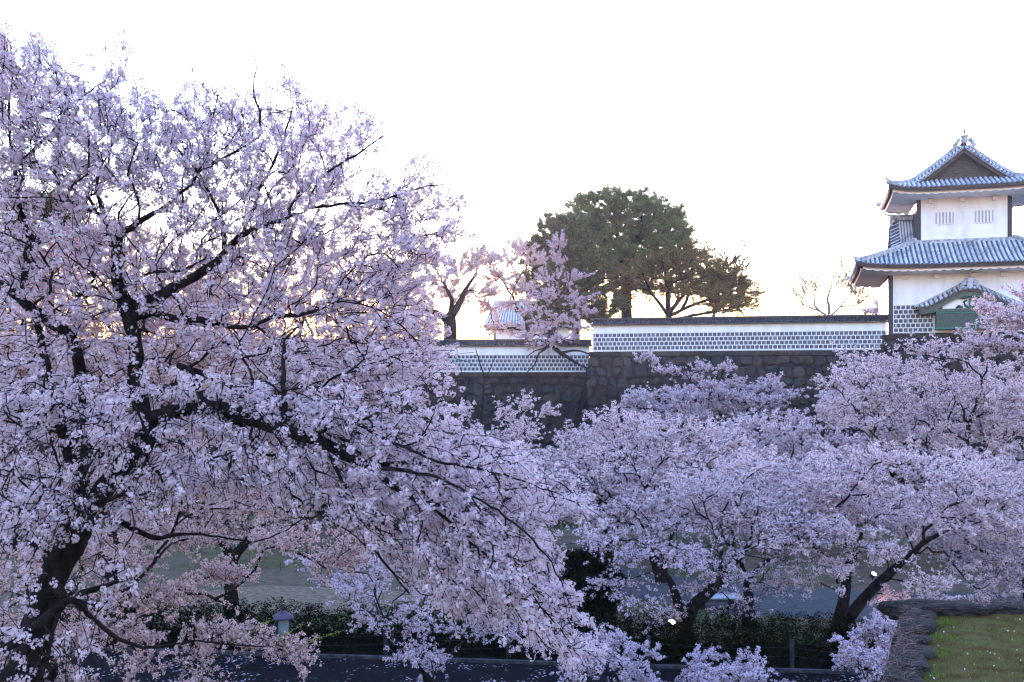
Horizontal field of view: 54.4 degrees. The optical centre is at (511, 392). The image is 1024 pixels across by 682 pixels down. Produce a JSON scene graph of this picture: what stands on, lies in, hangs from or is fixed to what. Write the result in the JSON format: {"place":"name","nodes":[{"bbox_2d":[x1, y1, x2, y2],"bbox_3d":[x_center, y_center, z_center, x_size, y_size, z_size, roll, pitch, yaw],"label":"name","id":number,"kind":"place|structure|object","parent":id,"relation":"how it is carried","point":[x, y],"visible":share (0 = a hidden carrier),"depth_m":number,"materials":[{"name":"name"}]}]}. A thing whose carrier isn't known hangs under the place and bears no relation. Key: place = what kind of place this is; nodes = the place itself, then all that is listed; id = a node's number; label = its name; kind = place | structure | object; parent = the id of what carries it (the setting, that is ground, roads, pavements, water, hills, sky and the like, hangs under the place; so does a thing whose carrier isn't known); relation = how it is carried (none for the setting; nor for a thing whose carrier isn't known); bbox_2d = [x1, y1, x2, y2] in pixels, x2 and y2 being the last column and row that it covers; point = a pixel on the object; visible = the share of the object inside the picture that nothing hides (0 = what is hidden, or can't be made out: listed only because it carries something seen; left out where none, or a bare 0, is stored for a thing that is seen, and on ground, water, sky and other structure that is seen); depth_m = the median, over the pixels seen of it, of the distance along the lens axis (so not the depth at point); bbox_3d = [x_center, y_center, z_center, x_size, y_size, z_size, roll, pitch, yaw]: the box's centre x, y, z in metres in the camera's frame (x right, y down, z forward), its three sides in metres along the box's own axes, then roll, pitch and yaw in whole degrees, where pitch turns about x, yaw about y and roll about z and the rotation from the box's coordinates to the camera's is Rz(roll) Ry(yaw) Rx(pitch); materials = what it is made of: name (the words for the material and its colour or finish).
{"place":"outdoors","nodes":[
{"label":"outdoors","id":0,"kind":"place"},
{"bbox_2d":[148,585,426,614],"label":"bare ground","id":1,"kind":"structure","parent":0,"point":[299,594],"depth_m":38.78,"materials":[{"name":"grey soil"}]},
{"bbox_2d":[1,339,592,488],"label":"castle wall","id":2,"kind":"structure","parent":0,"point":[563,389],"depth_m":84.68,"materials":[{"name":"grey stone"}]},
{"bbox_2d":[0,651,881,681],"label":"road","id":3,"kind":"structure","parent":0,"point":[345,670],"depth_m":28.38,"materials":[{"name":"grey asphalt"}]},
{"bbox_2d":[69,647,883,674],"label":"kerb","id":4,"kind":"structure","parent":3,"relation":"on","point":[661,666],"depth_m":29.41,"materials":[{"name":"concrete"}]},
{"bbox_2d":[0,489,1021,646],"bbox_3d":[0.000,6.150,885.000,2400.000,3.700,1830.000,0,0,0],"label":"ground","id":5,"kind":"structure","parent":0,"point":[179,562],"depth_m":45.18,"materials":[{"name":"green plant"}]},
{"bbox_2d":[0,349,107,552],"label":"cherry tree","id":6,"kind":"object","parent":5,"relation":"on","point":[14,541],"visible":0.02,"depth_m":49.77,"materials":[{"name":"pink plant"}]},
{"bbox_2d":[2,186,106,499],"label":"tree","id":7,"kind":"object","parent":5,"relation":"on","point":[49,203],"visible":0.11,"depth_m":65.87,"materials":[{"name":"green plant"}]},
{"bbox_2d":[0,215,285,582],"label":"cherry tree","id":8,"kind":"object","parent":5,"relation":"on","point":[177,350],"visible":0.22,"depth_m":41.11,"materials":[{"name":"pink plant"}]},
{"bbox_2d":[0,390,396,681],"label":"cherry tree","id":9,"kind":"object","parent":5,"relation":"on","point":[179,592],"visible":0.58,"depth_m":18.95,"materials":[{"name":"pink plant"}]},
{"bbox_2d":[33,418,379,620],"bbox_3d":[-11.053,4.424,35.016,13.124,7.702,7.077,0,0,0],"label":"cherry tree","id":10,"kind":"object","parent":5,"relation":"on","point":[239,549],"visible":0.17,"depth_m":34.73,"materials":[{"name":"pink plant"}]},
{"bbox_2d":[143,233,451,537],"bbox_3d":[-12.245,-0.461,54.978,18.109,17.475,9.067,0,0,0],"label":"cherry tree","id":11,"kind":"object","parent":5,"relation":"on","point":[306,262],"visible":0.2,"depth_m":53.41,"materials":[{"name":"pink plant"}]},
{"bbox_2d":[0,18,622,681],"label":"cherry tree","id":12,"kind":"object","parent":5,"relation":"on","point":[86,506],"visible":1,"depth_m":11.50,"materials":[{"name":"pink plant"}]},
{"bbox_2d":[254,401,478,529],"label":"cherry tree","id":13,"kind":"object","parent":5,"relation":"on","point":[391,415],"visible":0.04,"depth_m":57.60,"materials":[{"name":"pink plant"}]},
{"bbox_2d":[282,537,553,681],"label":"cherry tree","id":14,"kind":"object","parent":5,"relation":"on","point":[372,581],"visible":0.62,"depth_m":24.80,"materials":[{"name":"pink plant"}]},
{"bbox_2d":[0,625,879,670],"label":"planting bed","id":15,"kind":"object","parent":5,"relation":"on","point":[488,654],"visible":0.24,"depth_m":30.69,"materials":[{"name":"green plant"}]},
{"bbox_2d":[272,604,293,635],"bbox_3d":[-7.097,7.270,30.900,0.620,1.360,0.620,0,0,-18],"label":"garden lantern","id":16,"kind":"object","parent":15,"relation":"on","point":[282,618],"visible":0.92,"depth_m":30.74,"materials":[{"name":"grey stone"}]},
{"bbox_2d":[55,594,615,659],"bbox_3d":[-6.082,7.365,31.806,18.931,1.304,3.207,0,0,6],"label":"clipped hedge","id":17,"kind":"object","parent":15,"relation":"on","point":[324,626],"visible":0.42,"depth_m":31.80,"materials":[{"name":"green plant"}]},
{"bbox_2d":[257,627,860,669],"bbox_3d":[1.097,7.580,29.686,18.010,0.840,0.164,0,0,7],"label":"rope fence","id":18,"kind":"object","parent":15,"relation":"on","point":[648,637],"visible":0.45,"depth_m":29.45,"materials":[{"name":"brown wood"}]},
{"bbox_2d":[564,466,845,645],"bbox_3d":[5.779,5.273,31.299,8.773,6.012,6.147,0,0,0],"label":"cherry tree","id":19,"kind":"object","parent":15,"relation":"on","point":[701,598],"visible":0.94,"depth_m":30.92,"materials":[{"name":"pink plant"}]},
{"bbox_2d":[589,606,886,667],"bbox_3d":[9.451,7.365,29.977,14.332,1.317,3.036,0,0,6],"label":"clipped hedge","id":20,"kind":"object","parent":15,"relation":"on","point":[709,640],"visible":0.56,"depth_m":30.28,"materials":[{"name":"green plant"}]},
{"bbox_2d":[136,459,750,496],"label":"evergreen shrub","id":21,"kind":"object","parent":5,"relation":"on","point":[553,479],"depth_m":75.61,"materials":[{"name":"green plant"}]},
{"bbox_2d":[400,389,566,564],"bbox_3d":[-1.427,4.054,44.005,7.915,8.435,7.794,0,0,0],"label":"cherry tree","id":22,"kind":"object","parent":5,"relation":"on","point":[526,404],"visible":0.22,"depth_m":43.62,"materials":[{"name":"pink plant"}]},
{"bbox_2d":[453,342,513,432],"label":"bare tree","id":23,"kind":"object","parent":5,"relation":"on","point":[484,389],"visible":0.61,"depth_m":65.96,"materials":[{"name":"brown plant"}]},
{"bbox_2d":[102,500,1020,526],"bbox_3d":[4.575,7.268,59.977,59.496,1.628,2.312,0,0,0],"label":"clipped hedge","id":24,"kind":"object","parent":5,"relation":"on","point":[252,514],"visible":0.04,"depth_m":59.58,"materials":[{"name":"green plant"}]},
{"bbox_2d":[551,543,626,632],"bbox_3d":[2.595,6.543,33.407,2.687,2.964,2.219,0,0,0],"label":"evergreen shrub","id":25,"kind":"object","parent":5,"relation":"on","point":[579,571],"visible":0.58,"depth_m":32.83,"materials":[{"name":"green plant"}]},
{"bbox_2d":[510,413,727,551],"bbox_3d":[5.898,4.657,50.345,13.526,7.219,8.370,0,0,0],"label":"cherry tree","id":26,"kind":"object","parent":5,"relation":"on","point":[607,432],"visible":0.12,"depth_m":49.61,"materials":[{"name":"pink plant"}]},
{"bbox_2d":[507,399,776,582],"bbox_3d":[5.629,4.280,42.152,12.317,7.977,8.061,0,0,0],"label":"cherry tree","id":27,"kind":"object","parent":5,"relation":"on","point":[633,490],"visible":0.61,"depth_m":41.23,"materials":[{"name":"pink plant"}]},
{"bbox_2d":[551,621,793,681],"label":"cherry tree","id":28,"kind":"object","parent":5,"relation":"on","point":[698,669],"visible":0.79,"depth_m":24.41,"materials":[{"name":"pink plant"}]},
{"bbox_2d":[616,347,808,470],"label":"cherry tree","id":29,"kind":"object","parent":5,"relation":"on","point":[714,398],"visible":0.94,"depth_m":67.60,"materials":[{"name":"pink plant"}]},
{"bbox_2d":[642,441,873,627],"bbox_3d":[8.550,4.933,33.892,8.723,6.685,6.782,0,0,0],"label":"cherry tree","id":30,"kind":"object","parent":5,"relation":"on","point":[755,470],"visible":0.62,"depth_m":33.06,"materials":[{"name":"pink plant"}]},
{"bbox_2d":[633,386,882,545],"bbox_3d":[12.988,3.978,51.874,14.575,8.601,8.504,0,0,0],"label":"cherry tree","id":31,"kind":"object","parent":5,"relation":"on","point":[781,441],"visible":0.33,"depth_m":50.89,"materials":[{"name":"pink plant"}]},
{"bbox_2d":[827,601,899,681],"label":"cherry tree","id":32,"kind":"object","parent":5,"relation":"on","point":[854,652],"visible":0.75,"depth_m":24.26,"materials":[{"name":"pink plant"}]},
{"bbox_2d":[869,572,875,582],"bbox_3d":[14.897,7.706,40.984,0.371,0.607,0.402,0,0,20],"label":"floodlight","id":33,"kind":"object","parent":5,"relation":"on","point":[872,575],"visible":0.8,"depth_m":40.95,"materials":[{"name":"metal"}]},
{"bbox_2d":[751,432,1023,641],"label":"cherry tree","id":34,"kind":"object","parent":5,"relation":"on","point":[935,515],"visible":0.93,"depth_m":31.00,"materials":[{"name":"pink plant"}]},
{"bbox_2d":[797,300,1023,566],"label":"cherry tree","id":35,"kind":"object","parent":5,"relation":"on","point":[1010,409],"visible":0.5,"depth_m":44.46,"materials":[{"name":"pink plant"}]},
{"bbox_2d":[811,347,1023,531],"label":"cherry tree","id":36,"kind":"object","parent":5,"relation":"on","point":[913,377],"visible":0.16,"depth_m":56.47,"materials":[{"name":"pink plant"}]},
{"bbox_2d":[876,594,1023,681],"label":"stone terrace","id":37,"kind":"structure","parent":5,"relation":"on","point":[911,651],"depth_m":10.34,"materials":[{"name":"grey stone"}]},
{"bbox_2d":[880,332,1023,503],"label":"castle stone wall","id":38,"kind":"structure","parent":5,"relation":"on","point":[891,340],"depth_m":74.09,"materials":[{"name":"grey stone"}]},
{"bbox_2d":[844,130,1023,333],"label":"castle tower","id":39,"kind":"structure","parent":38,"relation":"on","point":[955,245],"depth_m":75.53,"materials":[{"name":"white paint"}]},
{"bbox_2d":[935,211,953,224],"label":"window","id":40,"kind":"structure","parent":39,"relation":"in","point":[941,218],"depth_m":76.62,"materials":[{"name":"paint"}]},
{"bbox_2d":[914,272,1020,329],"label":"bay window","id":41,"kind":"structure","parent":39,"relation":"in","point":[956,309],"depth_m":73.72,"materials":[{"name":"tile"}]},
{"bbox_2d":[974,209,993,222],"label":"window","id":42,"kind":"structure","parent":39,"relation":"in","point":[980,216],"depth_m":75.84,"materials":[{"name":"paint"}]},
{"bbox_2d":[908,441,1023,600],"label":"cherry tree","id":43,"kind":"object","parent":5,"relation":"on","point":[1016,570],"visible":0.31,"depth_m":35.68,"materials":[{"name":"pink plant"}]},
{"bbox_2d":[961,280,1023,413],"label":"cherry tree","id":44,"kind":"object","parent":5,"relation":"on","point":[1008,317],"visible":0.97,"depth_m":40.84,"materials":[{"name":"pink plant"}]},
{"bbox_2d":[0,0,1023,351],"label":"sky","id":45,"kind":"structure","parent":0,"point":[781,124],"materials":[{"name":"white"}]},
{"bbox_2d":[398,536,1022,620],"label":"path","id":46,"kind":"structure","parent":0,"point":[823,601],"depth_m":38.97,"materials":[{"name":"grey asphalt"}]},
{"bbox_2d":[691,593,741,609],"bbox_3d":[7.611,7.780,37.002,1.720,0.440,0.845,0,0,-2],"label":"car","id":47,"kind":"object","parent":46,"relation":"on","point":[715,598],"visible":0.38,"depth_m":36.65,"materials":[{"name":"metal"}]},
{"bbox_2d":[559,314,905,500],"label":"castle wall","id":48,"kind":"structure","parent":0,"point":[609,377],"depth_m":77.88,"materials":[{"name":"grey stone"}]},
{"bbox_2d":[919,613,1023,681],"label":"grass","id":49,"kind":"structure","parent":0,"point":[940,644],"depth_m":10.05,"materials":[{"name":"green plant"}]},
{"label":"castle terrace ground","id":50,"kind":"structure","parent":0,"visible":0},
{"bbox_2d":[399,242,503,338],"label":"cherry tree","id":51,"kind":"object","parent":50,"relation":"on","point":[474,262],"visible":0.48,"depth_m":92.83,"materials":[{"name":"pink plant"}]},
{"bbox_2d":[475,234,548,338],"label":"cherry tree","id":52,"kind":"object","parent":50,"relation":"on","point":[495,275],"visible":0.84,"depth_m":97.84,"materials":[{"name":"pink plant"}]},
{"bbox_2d":[485,300,581,338],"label":"castle turret","id":53,"kind":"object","parent":50,"relation":"on","point":[503,316],"visible":0.06,"depth_m":150.00,"materials":[{"name":"white paint"}]},
{"bbox_2d":[513,228,599,372],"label":"cherry tree","id":54,"kind":"object","parent":50,"relation":"on","point":[552,336],"visible":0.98,"depth_m":85.98,"materials":[{"name":"pink plant"}]},
{"bbox_2d":[509,211,634,338],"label":"evergreen tree","id":55,"kind":"object","parent":50,"relation":"on","point":[578,247],"visible":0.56,"depth_m":101.68,"materials":[{"name":"green plant"}]},
{"bbox_2d":[562,183,702,317],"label":"evergreen tree","id":56,"kind":"object","parent":50,"relation":"on","point":[650,213],"visible":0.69,"depth_m":109.34,"materials":[{"name":"green plant"}]},
{"bbox_2d":[609,238,766,316],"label":"pine tree","id":57,"kind":"object","parent":50,"relation":"on","point":[715,280],"visible":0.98,"depth_m":104.88,"materials":[{"name":"green plant"}]},
{"bbox_2d":[711,233,757,316],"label":"bare tree","id":58,"kind":"object","parent":50,"relation":"on","point":[735,259],"visible":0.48,"depth_m":107.95,"materials":[{"name":"brown plant"}]},
{"bbox_2d":[781,250,876,314],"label":"bare tree","id":59,"kind":"object","parent":50,"relation":"on","point":[854,290],"visible":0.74,"depth_m":117.90,"materials":[{"name":"brown plant"}]},
{"bbox_2d":[859,295,878,313],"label":"cherry tree","id":60,"kind":"object","parent":50,"relation":"on","point":[870,310],"visible":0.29,"depth_m":105.16,"materials":[{"name":"pink plant"}]}
]}

